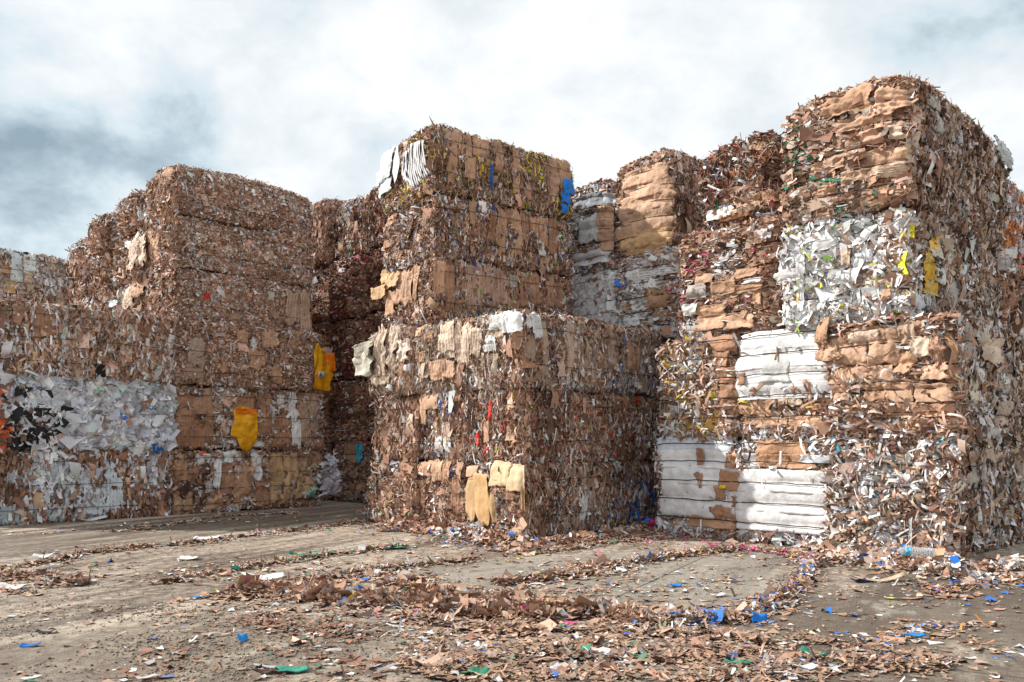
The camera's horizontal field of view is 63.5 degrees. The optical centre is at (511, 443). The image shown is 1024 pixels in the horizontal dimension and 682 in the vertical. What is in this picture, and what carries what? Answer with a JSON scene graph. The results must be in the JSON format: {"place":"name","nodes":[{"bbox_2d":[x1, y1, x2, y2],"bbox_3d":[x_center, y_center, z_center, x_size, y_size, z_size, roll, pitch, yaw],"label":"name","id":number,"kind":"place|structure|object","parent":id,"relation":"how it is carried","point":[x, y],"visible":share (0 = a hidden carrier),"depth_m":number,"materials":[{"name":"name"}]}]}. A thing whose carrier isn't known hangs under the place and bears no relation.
{"place":"outdoors","nodes":[
{"label":"outdoors","id":0,"kind":"place"},
{"bbox_2d":[0,499,1023,681],"bbox_3d":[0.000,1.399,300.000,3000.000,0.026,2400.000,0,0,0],"label":"ground","id":1,"kind":"structure","parent":0,"point":[19,547],"depth_m":7.48,"materials":[{"name":"soil"}]},
{"bbox_2d":[19,642,40,646],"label":"blue board piece","id":2,"kind":"object","parent":1,"relation":"on","point":[25,644],"visible":1,"depth_m":5.69,"materials":[{"name":"cardboard"}]},
{"bbox_2d":[32,552,54,557],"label":"white paper piece","id":3,"kind":"object","parent":1,"relation":"on","point":[39,556],"visible":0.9,"depth_m":10.07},
{"bbox_2d":[35,629,54,632],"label":"cardboard piece","id":4,"kind":"object","parent":1,"relation":"on","point":[38,631],"visible":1,"depth_m":6.09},
{"bbox_2d":[0,565,137,595],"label":"paper scraps","id":5,"kind":"object","parent":1,"relation":"on","point":[48,578],"visible":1,"depth_m":8.35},
{"bbox_2d":[0,582,28,588],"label":"white paper piece","id":6,"kind":"object","parent":5,"relation":"on","point":[6,585],"visible":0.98,"depth_m":7.99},
{"bbox_2d":[0,446,173,525],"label":"paper bale","id":7,"kind":"object","parent":1,"relation":"on","point":[45,486],"visible":0.87,"depth_m":14.96,"materials":[{"name":"paper"}]},
{"bbox_2d":[0,369,180,456],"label":"paper bale","id":8,"kind":"object","parent":7,"relation":"on","point":[44,412],"visible":0.98,"depth_m":15.00,"materials":[{"name":"paper"}]},
{"bbox_2d":[0,297,176,386],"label":"paper bale","id":9,"kind":"object","parent":8,"relation":"on","point":[51,340],"visible":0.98,"depth_m":15.00,"materials":[{"name":"cardboard"}]},
{"bbox_2d":[0,248,72,303],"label":"paper bale","id":10,"kind":"object","parent":9,"relation":"on","point":[34,276],"visible":0.88,"depth_m":21.46,"materials":[{"name":"cardboard"}]},
{"bbox_2d":[77,515,106,520],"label":"white paper piece","id":11,"kind":"object","parent":1,"relation":"on","point":[97,517],"visible":0.77,"depth_m":15.10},
{"bbox_2d":[0,518,368,571],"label":"paper scraps","id":12,"kind":"object","parent":1,"relation":"on","point":[76,554],"visible":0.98,"depth_m":11.42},
{"bbox_2d":[193,534,222,539],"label":"white paper piece","id":13,"kind":"object","parent":12,"relation":"on","point":[206,537],"visible":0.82,"depth_m":11.95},
{"bbox_2d":[178,556,199,559],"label":"white paper piece","id":14,"kind":"object","parent":1,"relation":"on","point":[186,557],"visible":1,"depth_m":9.96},
{"bbox_2d":[100,509,300,531],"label":"paper scraps","id":15,"kind":"object","parent":1,"relation":"on","point":[146,526],"visible":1,"depth_m":14.88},
{"bbox_2d":[236,633,248,641],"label":"blue board piece","id":16,"kind":"object","parent":1,"relation":"on","point":[243,637],"visible":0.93,"depth_m":5.89,"materials":[{"name":"cardboard"}]},
{"bbox_2d":[2,560,489,681],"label":"paper scraps","id":17,"kind":"object","parent":1,"relation":"on","point":[275,622],"visible":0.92,"depth_m":5.67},
{"bbox_2d":[170,446,344,514],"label":"paper bale","id":18,"kind":"object","parent":1,"relation":"on","point":[206,480],"visible":0.84,"depth_m":17.30,"materials":[{"name":"cardboard"}]},
{"bbox_2d":[173,383,324,451],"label":"paper bale","id":19,"kind":"object","parent":18,"relation":"on","point":[220,418],"visible":0.86,"depth_m":17.21,"materials":[{"name":"cardboard"}]},
{"bbox_2d":[169,315,335,391],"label":"paper bale","id":20,"kind":"object","parent":19,"relation":"on","point":[229,353],"visible":0.86,"depth_m":17.27,"materials":[{"name":"cardboard"}]},
{"bbox_2d":[142,266,312,331],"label":"paper bale","id":21,"kind":"object","parent":20,"relation":"on","point":[181,292],"visible":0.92,"depth_m":17.36,"materials":[{"name":"cardboard"}]},
{"bbox_2d":[140,213,318,288],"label":"paper bale","id":22,"kind":"object","parent":21,"relation":"on","point":[180,239],"visible":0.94,"depth_m":17.39,"materials":[{"name":"cardboard"}]},
{"bbox_2d":[142,163,316,238],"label":"paper bale","id":23,"kind":"object","parent":22,"relation":"on","point":[225,198],"visible":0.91,"depth_m":17.37,"materials":[{"name":"cardboard"}]},
{"bbox_2d":[241,572,284,579],"bbox_3d":[-2.564,1.358,8.528,0.406,0.067,0.227,0,0,-29],"label":"white paper piece","id":24,"kind":"object","parent":1,"relation":"on","point":[276,575],"visible":0.62,"depth_m":8.55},
{"bbox_2d":[253,667,276,673],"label":"cardboard piece","id":25,"kind":"object","parent":1,"relation":"on","point":[263,671],"visible":1,"depth_m":5.01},
{"bbox_2d":[144,537,415,584],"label":"paper scraps","id":26,"kind":"object","parent":1,"relation":"on","point":[235,567],"visible":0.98,"depth_m":9.47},
{"bbox_2d":[275,665,309,672],"bbox_3d":[-1.344,1.377,5.066,0.193,0.025,0.133,0,0,-23],"label":"green board piece","id":27,"kind":"object","parent":1,"relation":"on","point":[293,669],"visible":1,"depth_m":5.06,"materials":[{"name":"cardboard"}]},
{"bbox_2d":[289,550,310,555],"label":"green board piece","id":28,"kind":"object","parent":1,"relation":"on","point":[292,553],"visible":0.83,"depth_m":10.24,"materials":[{"name":"cardboard"}]},
{"bbox_2d":[318,443,335,499],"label":"paper bale","id":29,"kind":"object","parent":1,"relation":"on","point":[327,448],"visible":0.06,"depth_m":20.46,"materials":[{"name":"cardboard"}]},
{"bbox_2d":[314,381,343,443],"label":"paper bale","id":30,"kind":"object","parent":29,"relation":"on","point":[327,429],"visible":0.12,"depth_m":20.44,"materials":[{"name":"cardboard"}]},
{"bbox_2d":[312,320,346,382],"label":"paper bale","id":31,"kind":"object","parent":30,"relation":"on","point":[324,329],"visible":0.09,"depth_m":20.39,"materials":[{"name":"cardboard"}]},
{"bbox_2d":[310,265,341,324],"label":"paper bale","id":32,"kind":"object","parent":31,"relation":"on","point":[320,309],"visible":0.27,"depth_m":20.70,"materials":[{"name":"cardboard"}]},
{"bbox_2d":[311,195,347,266],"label":"paper bale","id":33,"kind":"object","parent":32,"relation":"on","point":[324,211],"visible":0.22,"depth_m":20.47,"materials":[{"name":"cardboard"}]},
{"bbox_2d":[331,439,368,502],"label":"paper bale","id":34,"kind":"object","parent":1,"relation":"on","point":[353,454],"visible":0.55,"depth_m":19.71,"materials":[{"name":"cardboard"}]},
{"bbox_2d":[327,379,372,441],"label":"paper bale","id":35,"kind":"object","parent":34,"relation":"on","point":[347,401],"visible":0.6,"depth_m":19.67,"materials":[{"name":"cardboard"}]},
{"bbox_2d":[330,317,367,380],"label":"paper bale","id":36,"kind":"object","parent":35,"relation":"on","point":[349,334],"visible":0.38,"depth_m":19.88,"materials":[{"name":"cardboard"}]},
{"bbox_2d":[328,253,378,320],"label":"paper bale","id":37,"kind":"object","parent":36,"relation":"on","point":[349,285],"visible":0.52,"depth_m":19.61,"materials":[{"name":"cardboard"}]},
{"bbox_2d":[333,194,382,259],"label":"paper bale","id":38,"kind":"object","parent":37,"relation":"on","point":[350,233],"visible":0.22,"depth_m":19.73,"materials":[{"name":"paper"}]},
{"bbox_2d":[361,441,393,498],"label":"paper bale","id":39,"kind":"object","parent":1,"relation":"on","point":[370,455],"visible":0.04,"depth_m":19.08,"materials":[{"name":"cardboard"}]},
{"bbox_2d":[366,378,377,438],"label":"paper bale","id":40,"kind":"object","parent":39,"relation":"on","point":[370,417],"visible":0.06,"depth_m":19.13,"materials":[{"name":"cardboard"}]},
{"bbox_2d":[364,311,388,354],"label":"paper bale","id":41,"kind":"object","parent":40,"relation":"on","point":[375,321],"visible":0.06,"depth_m":18.98,"materials":[{"name":"cardboard"}]},
{"bbox_2d":[367,247,389,311],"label":"paper bale","id":42,"kind":"object","parent":41,"relation":"on","point":[375,266],"visible":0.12,"depth_m":19.02,"materials":[{"name":"cardboard"}]},
{"bbox_2d":[364,184,391,246],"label":"paper bale","id":43,"kind":"object","parent":42,"relation":"on","point":[376,217],"visible":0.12,"depth_m":18.91,"materials":[{"name":"cardboard"}]},
{"bbox_2d":[269,553,486,582],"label":"paper scraps","id":44,"kind":"object","parent":1,"relation":"on","point":[388,565],"visible":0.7,"depth_m":9.28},
{"bbox_2d":[365,458,427,522],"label":"paper bale","id":45,"kind":"object","parent":1,"relation":"on","point":[393,490],"visible":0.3,"depth_m":14.29,"materials":[{"name":"paper"}]},
{"bbox_2d":[371,393,440,463],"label":"paper bale","id":46,"kind":"object","parent":45,"relation":"on","point":[398,434],"visible":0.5,"depth_m":14.30,"materials":[{"name":"cardboard"}]},
{"bbox_2d":[352,324,426,398],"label":"paper bale","id":47,"kind":"object","parent":46,"relation":"on","point":[386,366],"visible":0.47,"depth_m":14.33,"materials":[{"name":"cardboard"}]},
{"bbox_2d":[370,256,574,330],"bbox_3d":[-0.721,-2.563,15.343,3.203,1.349,2.519,0,0,-36],"label":"paper bale","id":48,"kind":"object","parent":47,"relation":"on","point":[436,289],"visible":0.88,"depth_m":14.26,"materials":[{"name":"cardboard"}]},
{"bbox_2d":[379,190,576,278],"bbox_3d":[-0.591,-3.622,15.140,3.259,1.302,2.090,0,0,-35],"label":"paper bale","id":49,"kind":"object","parent":48,"relation":"on","point":[453,227],"visible":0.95,"depth_m":14.32,"materials":[{"name":"cardboard"}]},
{"bbox_2d":[376,116,574,221],"bbox_3d":[-0.614,-4.742,15.162,3.319,1.407,2.133,0,0,-36],"label":"paper bale","id":50,"kind":"object","parent":49,"relation":"on","point":[430,160],"visible":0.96,"depth_m":14.30,"materials":[{"name":"cardboard"}]},
{"bbox_2d":[82,554,759,665],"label":"paper scraps","id":51,"kind":"object","parent":1,"relation":"on","point":[508,610],"visible":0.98,"depth_m":7.10,"materials":[{"name":"paper"}]},
{"bbox_2d":[455,591,480,597],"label":"cardboard piece","id":52,"kind":"object","parent":51,"relation":"on","point":[462,593],"visible":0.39,"depth_m":7.28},
{"bbox_2d":[453,623,486,629],"bbox_3d":[-0.314,1.371,6.215,0.250,0.041,0.146,0,0,-11],"label":"cardboard piece","id":53,"kind":"object","parent":51,"relation":"on","point":[457,627],"visible":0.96,"depth_m":6.17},
{"bbox_2d":[416,458,473,523],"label":"paper bale","id":54,"kind":"object","parent":1,"relation":"on","point":[442,483],"visible":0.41,"depth_m":13.45,"materials":[{"name":"cardboard"}]},
{"bbox_2d":[418,390,468,464],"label":"paper bale","id":55,"kind":"object","parent":54,"relation":"on","point":[443,422],"visible":0.39,"depth_m":13.49,"materials":[{"name":"cardboard"}]},
{"bbox_2d":[412,315,468,395],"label":"paper bale","id":56,"kind":"object","parent":55,"relation":"on","point":[437,364],"visible":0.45,"depth_m":13.46,"materials":[{"name":"cardboard"}]},
{"bbox_2d":[265,516,692,555],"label":"paper scraps","id":57,"kind":"object","parent":1,"relation":"on","point":[460,542],"visible":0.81,"depth_m":11.54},
{"bbox_2d":[356,505,652,550],"bbox_3d":[-0.329,1.296,13.809,5.818,0.435,6.598,0,0,0],"label":"scrap heap","id":58,"kind":"object","parent":1,"relation":"on","point":[506,538],"visible":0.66,"depth_m":12.05,"materials":[{"name":"paper"}]},
{"bbox_2d":[0,514,1020,681],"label":"paper scraps","id":59,"kind":"object","parent":1,"relation":"on","point":[462,639],"visible":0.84,"depth_m":7.35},
{"bbox_2d":[0,540,1023,681],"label":"mud crumbs","id":60,"kind":"object","parent":1,"relation":"on","point":[209,653],"visible":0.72,"depth_m":5.87,"materials":[{"name":"mud"},{"name":"soil"}]},
{"bbox_2d":[463,459,657,538],"bbox_3d":[0.975,0.849,13.834,1.504,1.397,3.808,0,0,45],"label":"paper bale","id":61,"kind":"object","parent":1,"relation":"on","point":[535,499],"visible":0.81,"depth_m":12.82,"materials":[{"name":"cardboard"}]},
{"bbox_2d":[460,387,660,465],"bbox_3d":[0.959,-0.296,13.861,3.790,1.391,1.529,0,0,-44],"label":"paper bale","id":62,"kind":"object","parent":61,"relation":"on","point":[530,426],"visible":0.95,"depth_m":12.90,"materials":[{"name":"cardboard"}]},
{"bbox_2d":[461,306,663,398],"bbox_3d":[0.973,-1.416,13.844,1.515,1.412,3.849,0,0,45],"label":"paper bale","id":63,"kind":"object","parent":62,"relation":"on","point":[526,349],"visible":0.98,"depth_m":12.86,"materials":[{"name":"cardboard"}]},
{"bbox_2d":[540,542,747,576],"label":"paper scraps","id":64,"kind":"object","parent":1,"relation":"on","point":[665,556],"visible":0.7,"depth_m":10.09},
{"bbox_2d":[642,515,655,530],"bbox_3d":[3.432,1.242,12.744,2.865,0.501,3.352,0,0,0],"label":"scrap heap","id":65,"kind":"object","parent":1,"relation":"on","point":[650,523],"visible":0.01,"depth_m":13.46,"materials":[{"name":"paper"}]},
{"bbox_2d":[386,619,967,681],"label":"paper scraps","id":66,"kind":"object","parent":1,"relation":"on","point":[743,645],"visible":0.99,"depth_m":5.29,"materials":[{"name":"paper"}]},
{"bbox_2d":[461,666,489,677],"bbox_3d":[-0.217,1.372,4.963,0.144,0.045,0.138,0,0,21],"label":"green board piece","id":67,"kind":"object","parent":66,"relation":"on","point":[484,670],"visible":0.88,"depth_m":5.00,"materials":[{"name":"cardboard"}]},
{"bbox_2d":[550,662,579,669],"bbox_3d":[0.323,1.374,5.066,0.157,0.034,0.102,0,0,29],"label":"white paper piece","id":68,"kind":"object","parent":66,"relation":"on","point":[555,666],"visible":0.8,"depth_m":5.08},
{"bbox_2d":[583,646,611,653],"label":"white paper piece","id":69,"kind":"object","parent":66,"relation":"on","point":[606,649],"visible":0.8,"depth_m":5.47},
{"bbox_2d":[724,657,756,664],"bbox_3d":[1.444,1.377,5.236,0.175,0.030,0.132,0,0,-29],"label":"green board piece","id":70,"kind":"object","parent":66,"relation":"on","point":[741,660],"visible":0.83,"depth_m":5.22,"materials":[{"name":"cardboard"}]},
{"bbox_2d":[794,662,818,669],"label":"white paper piece","id":71,"kind":"object","parent":66,"relation":"on","point":[810,666],"visible":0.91,"depth_m":5.09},
{"bbox_2d":[799,645,826,654],"bbox_3d":[1.986,1.370,5.450,0.165,0.044,0.123,0,0,29],"label":"green board piece","id":72,"kind":"object","parent":66,"relation":"on","point":[804,648],"visible":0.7,"depth_m":5.45,"materials":[{"name":"cardboard"}]},
{"bbox_2d":[543,531,821,568],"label":"paper scraps","id":73,"kind":"object","parent":1,"relation":"on","point":[801,556],"visible":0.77,"depth_m":10.86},
{"bbox_2d":[652,437,745,539],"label":"paper bale","id":74,"kind":"object","parent":1,"relation":"on","point":[696,486],"visible":0.59,"depth_m":12.30,"materials":[{"name":"paper"}]},
{"bbox_2d":[654,331,743,442],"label":"paper bale","id":75,"kind":"object","parent":74,"relation":"on","point":[696,391],"visible":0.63,"depth_m":12.28,"materials":[{"name":"cardboard"}]},
{"bbox_2d":[676,212,791,339],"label":"paper bale","id":76,"kind":"object","parent":75,"relation":"on","point":[728,284],"visible":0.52,"depth_m":12.06,"materials":[{"name":"cardboard"}]},
{"bbox_2d":[694,129,785,230],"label":"paper bale","id":77,"kind":"object","parent":76,"relation":"on","point":[740,180],"visible":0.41,"depth_m":12.30,"materials":[{"name":"cardboard"}]},
{"bbox_2d":[627,554,840,644],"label":"paper scraps","id":78,"kind":"object","parent":1,"relation":"on","point":[770,599],"visible":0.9,"depth_m":6.98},
{"bbox_2d":[752,612,767,622],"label":"blue board piece","id":79,"kind":"object","parent":1,"relation":"on","point":[761,617],"visible":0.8,"depth_m":6.49,"materials":[{"name":"cardboard"}]},
{"bbox_2d":[731,433,846,546],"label":"paper bale","id":80,"kind":"object","parent":1,"relation":"on","point":[779,494],"visible":0.48,"depth_m":11.36,"materials":[{"name":"paper"}]},
{"bbox_2d":[733,327,833,441],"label":"paper bale","id":81,"kind":"object","parent":80,"relation":"on","point":[782,387],"visible":0.56,"depth_m":11.36,"materials":[{"name":"paper"}]},
{"bbox_2d":[796,575,812,589],"bbox_3d":[2.837,1.366,8.002,0.188,0.066,0.206,0,40,-52],"label":"cardboard piece","id":82,"kind":"object","parent":1,"relation":"on","point":[806,585],"visible":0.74,"depth_m":8.05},
{"bbox_2d":[845,572,906,580],"bbox_3d":[3.699,1.350,8.417,0.636,0.085,0.113,0,0,-7],"label":"cardboard strip","id":83,"kind":"object","parent":1,"relation":"on","point":[898,575],"visible":1,"depth_m":8.42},
{"bbox_2d":[753,570,1023,669],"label":"paper scraps","id":84,"kind":"object","parent":1,"relation":"on","point":[946,588],"visible":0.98,"depth_m":6.38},
{"bbox_2d":[781,552,1023,580],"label":"paper scraps","id":85,"kind":"object","parent":1,"relation":"on","point":[894,569],"visible":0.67,"depth_m":9.01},
{"bbox_2d":[893,597,922,598],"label":"cardboard piece","id":86,"kind":"object","parent":1,"relation":"on","point":[909,597],"visible":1,"depth_m":7.42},
{"bbox_2d":[798,531,1023,578],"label":"scrap heap","id":87,"kind":"object","parent":1,"relation":"on","point":[872,551],"visible":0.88,"depth_m":9.36,"materials":[{"name":"paper"}]},
{"bbox_2d":[894,546,934,556],"bbox_3d":[4.289,1.149,8.829,0.403,0.098,0.098,2,0,8],"label":"plastic bottle","id":88,"kind":"object","parent":87,"relation":"on","point":[915,551],"visible":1,"depth_m":8.79,"materials":[{"name":"white"}]},
{"bbox_2d":[900,632,925,636],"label":"blue board piece","id":89,"kind":"object","parent":1,"relation":"on","point":[916,634],"visible":1,"depth_m":5.98,"materials":[{"name":"cardboard"}]},
{"bbox_2d":[817,432,1023,557],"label":"paper bale","id":90,"kind":"object","parent":1,"relation":"on","point":[964,493],"visible":0.89,"depth_m":10.32,"materials":[{"name":"paper"}]},
{"bbox_2d":[814,307,1023,442],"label":"paper bale","id":91,"kind":"object","parent":90,"relation":"on","point":[956,374],"visible":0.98,"depth_m":10.34,"materials":[{"name":"cardboard"}]},
{"bbox_2d":[773,203,1004,333],"bbox_3d":[5.623,-2.279,12.057,1.981,1.625,4.140,0,0,44],"label":"paper bale","id":92,"kind":"object","parent":91,"relation":"on","point":[901,260],"visible":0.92,"depth_m":10.79,"materials":[{"name":"paper"}]},
{"bbox_2d":[777,73,1013,255],"bbox_3d":[5.720,-3.834,12.088,4.292,2.013,1.956,0,0,-44],"label":"paper bale","id":93,"kind":"object","parent":92,"relation":"on","point":[873,145],"visible":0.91,"depth_m":10.78,"materials":[{"name":"cardboard"}]},
{"bbox_2d":[0,0,1023,277],"label":"sky","id":94,"kind":"structure","parent":0,"point":[98,97],"materials":[{"name":"white"}]},
{"bbox_2d":[995,270,1023,333],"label":"paper bale","id":95,"kind":"object","parent":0,"point":[1011,304],"visible":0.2,"depth_m":12.92,"materials":[{"name":"cardboard"}]},
{"bbox_2d":[992,177,1023,278],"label":"bale","id":96,"kind":"object","parent":95,"relation":"on","point":[1011,257],"visible":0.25,"depth_m":13.08,"materials":[{"name":"paper"}]},
{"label":"paper bale","id":97,"kind":"object","parent":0,"visible":0},
{"bbox_2d":[64,276,89,305],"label":"paper bale","id":98,"kind":"object","parent":97,"relation":"on","point":[76,296],"visible":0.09,"depth_m":20.36,"materials":[{"name":"cardboard"}]},
{"bbox_2d":[65,235,89,280],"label":"paper bale","id":99,"kind":"object","parent":98,"relation":"on","point":[77,257],"visible":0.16,"depth_m":20.37,"materials":[{"name":"cardboard"}]},
{"bbox_2d":[89,291,117,308],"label":"paper bale","id":100,"kind":"object","parent":97,"relation":"on","point":[109,303],"visible":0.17,"depth_m":18.63,"materials":[{"name":"paper"}]},
{"bbox_2d":[80,252,114,303],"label":"paper bale","id":101,"kind":"object","parent":100,"relation":"on","point":[97,271],"visible":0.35,"depth_m":18.91,"materials":[{"name":"cardboard"}]},
{"bbox_2d":[84,210,118,258],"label":"paper bale","id":102,"kind":"object","parent":101,"relation":"on","point":[101,234],"visible":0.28,"depth_m":18.72,"materials":[{"name":"cardboard"}]},
{"bbox_2d":[110,272,146,311],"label":"paper bale","id":103,"kind":"object","parent":100,"relation":"on","point":[130,297],"visible":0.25,"depth_m":17.75,"materials":[{"name":"cardboard"}]},
{"bbox_2d":[105,231,146,290],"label":"paper bale","id":104,"kind":"object","parent":103,"relation":"on","point":[129,259],"visible":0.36,"depth_m":17.89,"materials":[{"name":"cardboard"}]},
{"bbox_2d":[112,188,152,240],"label":"paper bale","id":105,"kind":"object","parent":104,"relation":"on","point":[129,215],"visible":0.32,"depth_m":17.88,"materials":[{"name":"cardboard"}]},
{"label":"paper bale","id":106,"kind":"object","parent":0,"visible":0},
{"bbox_2d":[570,269,618,323],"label":"paper bale","id":107,"kind":"object","parent":106,"relation":"on","point":[593,294],"visible":0.2,"depth_m":15.85,"materials":[{"name":"paper"}]},
{"bbox_2d":[564,177,622,277],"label":"paper bale","id":108,"kind":"object","parent":107,"relation":"on","point":[592,224],"visible":0.35,"depth_m":15.89,"materials":[{"name":"paper"}]},
{"bbox_2d":[613,244,682,343],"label":"paper bale","id":109,"kind":"object","parent":106,"relation":"on","point":[647,291],"visible":0.41,"depth_m":14.97,"materials":[{"name":"paper"}]},
{"bbox_2d":[612,147,705,256],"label":"paper bale","id":110,"kind":"object","parent":109,"relation":"on","point":[657,202],"visible":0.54,"depth_m":14.94,"materials":[{"name":"cardboard"}]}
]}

